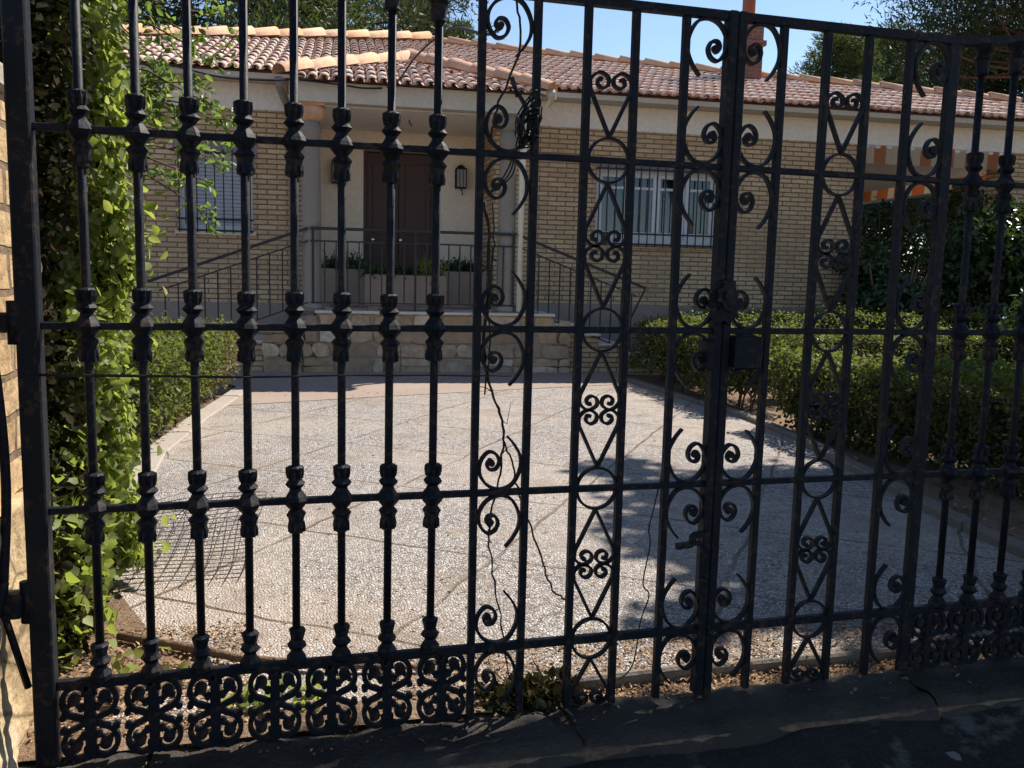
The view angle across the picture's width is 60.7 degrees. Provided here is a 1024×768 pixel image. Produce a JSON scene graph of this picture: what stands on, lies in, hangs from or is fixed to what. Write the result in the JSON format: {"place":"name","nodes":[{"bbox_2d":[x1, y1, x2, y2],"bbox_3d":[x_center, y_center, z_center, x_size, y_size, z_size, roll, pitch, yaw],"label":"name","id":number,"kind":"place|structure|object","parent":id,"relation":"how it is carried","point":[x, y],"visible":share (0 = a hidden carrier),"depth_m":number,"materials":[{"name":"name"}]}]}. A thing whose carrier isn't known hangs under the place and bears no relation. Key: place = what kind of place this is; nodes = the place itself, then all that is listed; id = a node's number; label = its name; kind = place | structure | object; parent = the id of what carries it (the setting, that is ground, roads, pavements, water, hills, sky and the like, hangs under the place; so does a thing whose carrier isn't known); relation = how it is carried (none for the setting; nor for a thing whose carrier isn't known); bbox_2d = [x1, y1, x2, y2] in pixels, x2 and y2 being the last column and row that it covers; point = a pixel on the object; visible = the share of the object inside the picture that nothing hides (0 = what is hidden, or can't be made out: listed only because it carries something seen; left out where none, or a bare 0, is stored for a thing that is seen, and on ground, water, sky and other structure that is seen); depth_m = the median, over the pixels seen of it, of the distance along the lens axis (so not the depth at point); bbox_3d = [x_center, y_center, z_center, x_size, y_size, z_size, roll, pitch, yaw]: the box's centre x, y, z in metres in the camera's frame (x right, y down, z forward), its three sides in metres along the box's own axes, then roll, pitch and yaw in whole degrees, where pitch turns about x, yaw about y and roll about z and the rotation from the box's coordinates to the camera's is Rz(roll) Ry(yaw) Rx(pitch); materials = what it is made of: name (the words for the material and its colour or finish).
{"place":"outdoors","nodes":[
{"label":"outdoors","id":0,"kind":"place"},
{"bbox_2d":[224,371,632,404],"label":"paved path","id":1,"kind":"structure","parent":0,"point":[323,388],"depth_m":9.63,"materials":[{"name":"beige concrete"}]},
{"bbox_2d":[23,374,1023,767],"bbox_3d":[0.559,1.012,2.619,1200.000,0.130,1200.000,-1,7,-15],"label":"ground","id":2,"kind":"structure","parent":0,"point":[993,512],"depth_m":4.82,"materials":[{"name":"grey concrete"}]},
{"bbox_2d":[0,62,33,767],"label":"gate pier","id":3,"kind":"structure","parent":2,"relation":"on","point":[16,709],"depth_m":2.18,"materials":[{"name":"beige brick"}]},
{"bbox_2d":[0,372,31,688],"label":"brace rod","id":4,"kind":"object","parent":3,"relation":"attached to","point":[11,606],"visible":0.98,"depth_m":2.04,"materials":[{"name":"black metal"}]},
{"bbox_2d":[33,35,68,423],"bbox_3d":[-2.326,-0.909,3.741,0.940,3.807,1.164,-1,7,-15],"label":"laurel bush","id":5,"kind":"object","parent":2,"relation":"on","point":[48,137],"depth_m":3.75,"materials":[{"name":"green plant"}]},
{"bbox_2d":[0,0,238,668],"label":"ivy tree","id":6,"kind":"object","parent":2,"relation":"on","point":[112,266],"visible":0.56,"depth_m":3.02,"materials":[{"name":"green plant"}]},
{"bbox_2d":[48,310,242,461],"bbox_3d":[-2.831,-0.141,7.019,1.065,0.905,3.666,0,7,-8],"label":"hedge","id":7,"kind":"object","parent":2,"relation":"on","point":[168,396],"visible":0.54,"depth_m":6.17,"materials":[{"name":"green plant"}]},
{"bbox_2d":[129,386,242,499],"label":"kerb","id":8,"kind":"structure","parent":2,"relation":"on","point":[174,437],"depth_m":6.42,"materials":[{"name":"beige concrete"}]},
{"bbox_2d":[107,0,329,41],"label":"pine tree","id":9,"kind":"object","parent":2,"relation":"on","point":[141,6],"visible":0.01,"depth_m":19.61,"materials":[{"name":"green plant"}]},
{"bbox_2d":[127,0,387,43],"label":"pine tree","id":10,"kind":"object","parent":2,"relation":"on","point":[263,19],"visible":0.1,"depth_m":19.27,"materials":[{"name":"green plant"}]},
{"bbox_2d":[20,592,503,761],"bbox_3d":[-1.117,0.855,2.789,2.050,0.001,1.180,-1,7,-15],"label":"flower bed","id":11,"kind":"object","parent":2,"relation":"on","point":[127,615],"visible":0.14,"depth_m":2.50,"materials":[{"name":"soil"}]},
{"bbox_2d":[71,638,188,686],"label":"leaf sprig","id":12,"kind":"object","parent":11,"relation":"on","point":[137,653],"visible":0.43,"depth_m":2.49,"materials":[{"name":"green plant"}]},
{"bbox_2d":[221,673,339,711],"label":"weed clump","id":13,"kind":"object","parent":11,"relation":"on","point":[304,699],"visible":0.21,"depth_m":2.46,"materials":[{"name":"green plant"}]},
{"bbox_2d":[212,0,503,49],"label":"pine tree","id":14,"kind":"object","parent":2,"relation":"on","point":[409,9],"visible":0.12,"depth_m":21.92,"materials":[{"name":"green plant"}]},
{"bbox_2d":[399,1,455,44],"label":"pine tree","id":15,"kind":"object","parent":2,"relation":"on","point":[429,24],"visible":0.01,"depth_m":24.91,"materials":[{"name":"green plant"}]},
{"bbox_2d":[444,17,476,48],"bbox_3d":[-1.760,-6.367,26.055,2.482,8.904,2.252,6,8,32],"label":"pine tree","id":16,"kind":"object","parent":2,"relation":"on","point":[462,22],"visible":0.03,"depth_m":25.29,"materials":[{"name":"green plant"}]},
{"bbox_2d":[27,385,1023,767],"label":"leaf litter","id":17,"kind":"object","parent":2,"relation":"on","point":[229,633],"visible":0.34,"depth_m":2.82,"materials":[{"name":"brown plant"}]},
{"bbox_2d":[447,658,606,719],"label":"weed clump","id":18,"kind":"object","parent":2,"relation":"on","point":[540,692],"visible":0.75,"depth_m":2.52,"materials":[{"name":"green plant"}]},
{"bbox_2d":[43,0,1023,373],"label":"brick house","id":19,"kind":"structure","parent":2,"relation":"on","point":[561,96],"depth_m":11.96,"materials":[{"name":"beige brick"}]},
{"bbox_2d":[172,139,256,235],"bbox_3d":[-3.750,-2.475,11.079,1.020,1.155,0.247,0,7,-11],"label":"window","id":20,"kind":"structure","parent":19,"relation":"in","point":[223,183],"depth_m":11.12,"materials":[{"name":"white metal"}]},
{"bbox_2d":[147,227,307,322],"bbox_3d":[-3.319,-1.079,10.269,1.812,1.574,0.032,0,7,-11],"label":"stair railing","id":21,"kind":"object","parent":19,"relation":"attached to","point":[218,258],"visible":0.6,"depth_m":10.24,"materials":[{"name":"black metal"}]},
{"bbox_2d":[160,27,496,88],"bbox_3d":[-1.040,-2.407,6.838,2.396,1.792,9.425,-2,8,-26],"label":"power cable","id":22,"kind":"object","parent":19,"relation":"attached to","point":[433,39],"visible":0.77,"depth_m":9.97,"materials":[{"name":"black rubber"}]},
{"bbox_2d":[321,268,366,307],"bbox_3d":[-2.189,-1.255,11.438,0.600,0.500,0.280,0,7,-11],"label":"stone planter","id":23,"kind":"object","parent":19,"relation":"on","point":[330,282],"visible":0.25,"depth_m":11.29,"materials":[{"name":"grey stone"}]},
{"bbox_2d":[321,248,375,270],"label":"potted plant","id":24,"kind":"object","parent":23,"relation":"in","point":[352,263],"visible":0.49,"depth_m":11.33,"materials":[{"name":"green plant"}]},
{"bbox_2d":[363,150,432,274],"bbox_3d":[-1.607,-2.200,12.410,0.990,2.160,0.144,0,7,-11],"label":"door","id":25,"kind":"structure","parent":19,"relation":"in","point":[413,195],"depth_m":12.37,"materials":[{"name":"brown wood"}]},
{"bbox_2d":[364,274,445,309],"bbox_3d":[-1.336,-1.139,10.919,1.000,0.440,0.300,0,7,-11],"label":"stone planter","id":26,"kind":"object","parent":19,"relation":"on","point":[398,288],"visible":0.73,"depth_m":10.76,"materials":[{"name":"grey stone"}]},
{"bbox_2d":[360,256,430,278],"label":"potted plant","id":27,"kind":"object","parent":26,"relation":"in","point":[398,269],"visible":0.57,"depth_m":10.81,"materials":[{"name":"green plant"}]},
{"bbox_2d":[411,252,451,284],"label":"potted plant","id":28,"kind":"object","parent":26,"relation":"in","point":[423,264],"visible":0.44,"depth_m":10.87,"materials":[{"name":"green plant"}]},
{"bbox_2d":[310,226,516,311],"bbox_3d":[-1.174,-1.374,10.632,2.490,0.985,0.040,0,7,-11],"label":"porch railing","id":29,"kind":"object","parent":19,"relation":"on","point":[313,228],"visible":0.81,"depth_m":10.59,"materials":[{"name":"metal"}]},
{"bbox_2d":[440,271,485,308],"bbox_3d":[-0.667,-1.255,11.730,0.600,0.500,0.280,0,7,-11],"label":"stone planter","id":30,"kind":"object","parent":19,"relation":"on","point":[454,285],"visible":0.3,"depth_m":11.58,"materials":[{"name":"grey stone"}]},
{"bbox_2d":[440,255,486,273],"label":"potted plant","id":31,"kind":"object","parent":30,"relation":"in","point":[464,266],"visible":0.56,"depth_m":11.63,"materials":[{"name":"green plant"}]},
{"bbox_2d":[516,235,645,357],"bbox_3d":[0.886,-1.098,11.074,1.695,1.535,0.034,0,7,-11],"label":"stair railing","id":32,"kind":"object","parent":19,"relation":"attached to","point":[589,264],"visible":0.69,"depth_m":11.04,"materials":[{"name":"metal"}]},
{"bbox_2d":[593,159,716,249],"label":"window","id":33,"kind":"structure","parent":19,"relation":"in","point":[654,186],"depth_m":12.28,"materials":[{"name":"white glass"}]},
{"bbox_2d":[863,174,985,204],"bbox_3d":[7.956,-3.886,17.201,0.056,0.446,4.000,0,7,-11],"label":"awning","id":34,"kind":"object","parent":19,"relation":"attached to","point":[915,192],"visible":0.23,"depth_m":17.96,"materials":[{"name":"fabric"}]},
{"bbox_2d":[866,145,1003,169],"bbox_3d":[6.174,-3.313,12.800,2.320,0.264,0.072,0,7,-11],"label":"awning","id":35,"kind":"object","parent":19,"relation":"attached to","point":[879,154],"visible":0.51,"depth_m":12.73,"materials":[{"name":"orange fabric"}]},
{"bbox_2d":[628,309,803,412],"bbox_3d":[2.089,-0.359,9.622,1.052,0.925,3.404,0,7,-9],"label":"hedge","id":36,"kind":"object","parent":2,"relation":"on","point":[654,347],"visible":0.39,"depth_m":9.41,"materials":[{"name":"green plant"}]},
{"bbox_2d":[577,637,1018,691],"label":"kerb","id":37,"kind":"structure","parent":2,"relation":"on","point":[640,676],"depth_m":2.79,"materials":[{"name":"grey concrete"}]},
{"bbox_2d":[627,378,1023,558],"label":"kerb","id":38,"kind":"structure","parent":2,"relation":"on","point":[962,522],"depth_m":5.16,"materials":[{"name":"grey concrete"}]},
{"bbox_2d":[787,21,888,232],"bbox_3d":[10.832,-6.971,29.362,4.816,9.880,4.266,-3,8,-29],"label":"pine tree","id":39,"kind":"object","parent":2,"relation":"on","point":[847,56],"visible":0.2,"depth_m":28.30,"materials":[{"name":"green plant"}]},
{"bbox_2d":[687,299,1016,344],"bbox_3d":[5.897,-0.570,11.596,7.476,1.033,1.233,0,7,-12],"label":"hedge","id":40,"kind":"object","parent":2,"relation":"on","point":[861,318],"visible":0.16,"depth_m":11.06,"materials":[{"name":"green plant"}]},
{"bbox_2d":[828,241,953,322],"bbox_3d":[5.314,-1.058,12.261,1.621,1.858,1.653,-1,7,-15],"label":"laurel bush","id":41,"kind":"object","parent":2,"relation":"on","point":[872,284],"visible":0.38,"depth_m":12.03,"materials":[{"name":"green plant"}]},
{"bbox_2d":[770,317,1015,397],"bbox_3d":[5.335,-0.295,9.745,5.504,0.922,1.022,0,7,-13],"label":"hedge","id":42,"kind":"object","parent":2,"relation":"on","point":[872,346],"visible":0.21,"depth_m":9.26,"materials":[{"name":"green plant"}]},
{"bbox_2d":[768,335,1023,499],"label":"hedge","id":43,"kind":"object","parent":2,"relation":"on","point":[864,396],"visible":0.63,"depth_m":5.86,"materials":[{"name":"green plant"}]},
{"bbox_2d":[863,18,936,242],"bbox_3d":[12.924,-7.441,31.022,5.039,10.499,5.885,-1,7,-15],"label":"pine tree","id":44,"kind":"object","parent":2,"relation":"on","point":[890,78],"visible":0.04,"depth_m":29.64,"materials":[{"name":"green plant"}]},
{"bbox_2d":[860,193,960,289],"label":"laurel bush","id":45,"kind":"object","parent":2,"relation":"on","point":[881,213],"visible":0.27,"depth_m":19.38,"materials":[{"name":"green plant"}]},
{"bbox_2d":[842,0,1023,121],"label":"pine tree","id":46,"kind":"object","parent":2,"relation":"on","point":[1012,10],"visible":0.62,"depth_m":22.35,"materials":[{"name":"green plant"}]},
{"bbox_2d":[915,175,985,301],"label":"laurel bush","id":47,"kind":"object","parent":2,"relation":"on","point":[960,192],"visible":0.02,"depth_m":15.90,"materials":[{"name":"green plant"}]},
{"bbox_2d":[914,50,1005,300],"bbox_3d":[15.770,-7.165,30.545,4.862,10.207,5.042,-1,7,-15],"label":"pine tree","id":48,"kind":"object","parent":2,"relation":"on","point":[939,86],"visible":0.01,"depth_m":29.98,"materials":[{"name":"green plant"}]},
{"bbox_2d":[905,16,1023,236],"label":"pine tree","id":49,"kind":"object","parent":2,"relation":"on","point":[995,87],"visible":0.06,"depth_m":24.79,"materials":[{"name":"green plant"}]},
{"bbox_2d":[916,193,1023,324],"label":"laurel bush","id":50,"kind":"object","parent":2,"relation":"on","point":[982,254],"visible":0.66,"depth_m":11.89,"materials":[{"name":"green plant"}]},
{"bbox_2d":[998,287,1022,376],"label":"laurel bush","id":51,"kind":"object","parent":2,"relation":"on","point":[1014,305],"visible":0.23,"depth_m":9.70,"materials":[{"name":"green plant"}]},
{"bbox_2d":[83,384,1023,728],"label":"driveway","id":52,"kind":"structure","parent":0,"point":[221,438],"depth_m":4.10,"materials":[{"name":"grey concrete"}]},
{"bbox_2d":[113,491,272,587],"bbox_3d":[-1.407,0.632,3.840,0.693,0.158,1.101,-1,7,-15],"label":"wire mesh","id":53,"kind":"object","parent":52,"relation":"on","point":[211,555],"visible":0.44,"depth_m":3.73,"materials":[{"name":"grey metal"}]},
{"bbox_2d":[116,632,423,668],"bbox_3d":[-0.769,0.848,2.735,1.061,0.031,0.107,2,7,9],"label":"branch","id":54,"kind":"object","parent":52,"relation":"on","point":[189,648],"visible":0.41,"depth_m":2.75,"materials":[{"name":"brown plant"}]},
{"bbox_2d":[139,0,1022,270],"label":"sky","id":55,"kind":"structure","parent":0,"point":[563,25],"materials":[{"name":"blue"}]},
{"bbox_2d":[564,701,1023,767],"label":"street","id":56,"kind":"structure","parent":0,"point":[991,738],"depth_m":2.42,"materials":[{"name":"grey asphalt"}]},
{"bbox_2d":[20,657,1023,767],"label":"gate sill","id":57,"kind":"structure","parent":56,"relation":"on","point":[759,714],"depth_m":2.43,"materials":[{"name":"concrete"}]},
{"bbox_2d":[0,0,742,767],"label":"gate leaf","id":58,"kind":"object","parent":57,"relation":"on","point":[22,324],"visible":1,"depth_m":2.23,"materials":[{"name":"black metal"}]},
{"bbox_2d":[38,374,511,377],"bbox_3d":[-0.540,-0.020,2.167,1.141,0.021,0.040,-1,7,-17],"label":"tie wire","id":59,"kind":"object","parent":58,"relation":"attached to","point":[128,375],"visible":1,"depth_m":2.11,"materials":[{"name":"black metal"}]},
{"bbox_2d":[469,201,514,675],"bbox_3d":[-0.050,0.172,2.372,0.150,1.310,0.023,-1,7,-15],"label":"dangling vine","id":60,"kind":"object","parent":58,"relation":"hanging from","point":[488,254],"visible":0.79,"depth_m":2.35,"materials":[{"name":"brown plant"}]},
{"bbox_2d":[490,76,542,192],"bbox_3d":[0.013,-0.637,2.256,0.130,0.289,0.070,-1,7,-15],"label":"wire knot","id":61,"kind":"object","parent":58,"relation":"attached to","point":[520,122],"visible":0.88,"depth_m":2.24,"materials":[{"name":"black metal"}]},
{"bbox_2d":[484,1,660,679],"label":"dangling vine","id":62,"kind":"object","parent":58,"relation":"hanging from","point":[495,113],"visible":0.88,"depth_m":2.39,"materials":[{"name":"brown plant"}]},
{"bbox_2d":[703,11,1023,693],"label":"gate leaf","id":63,"kind":"object","parent":57,"relation":"on","point":[743,347],"visible":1,"depth_m":2.60,"materials":[{"name":"black metal"}]},
{"bbox_2d":[792,751,961,761],"bbox_3d":[1.083,1.074,1.978,4.515,0.036,1.147,-1,7,-15],"label":"fallen leaf scatter","id":64,"kind":"object","parent":56,"relation":"on","point":[954,755],"visible":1,"depth_m":2.39,"materials":[{"name":"plant"}]}
]}

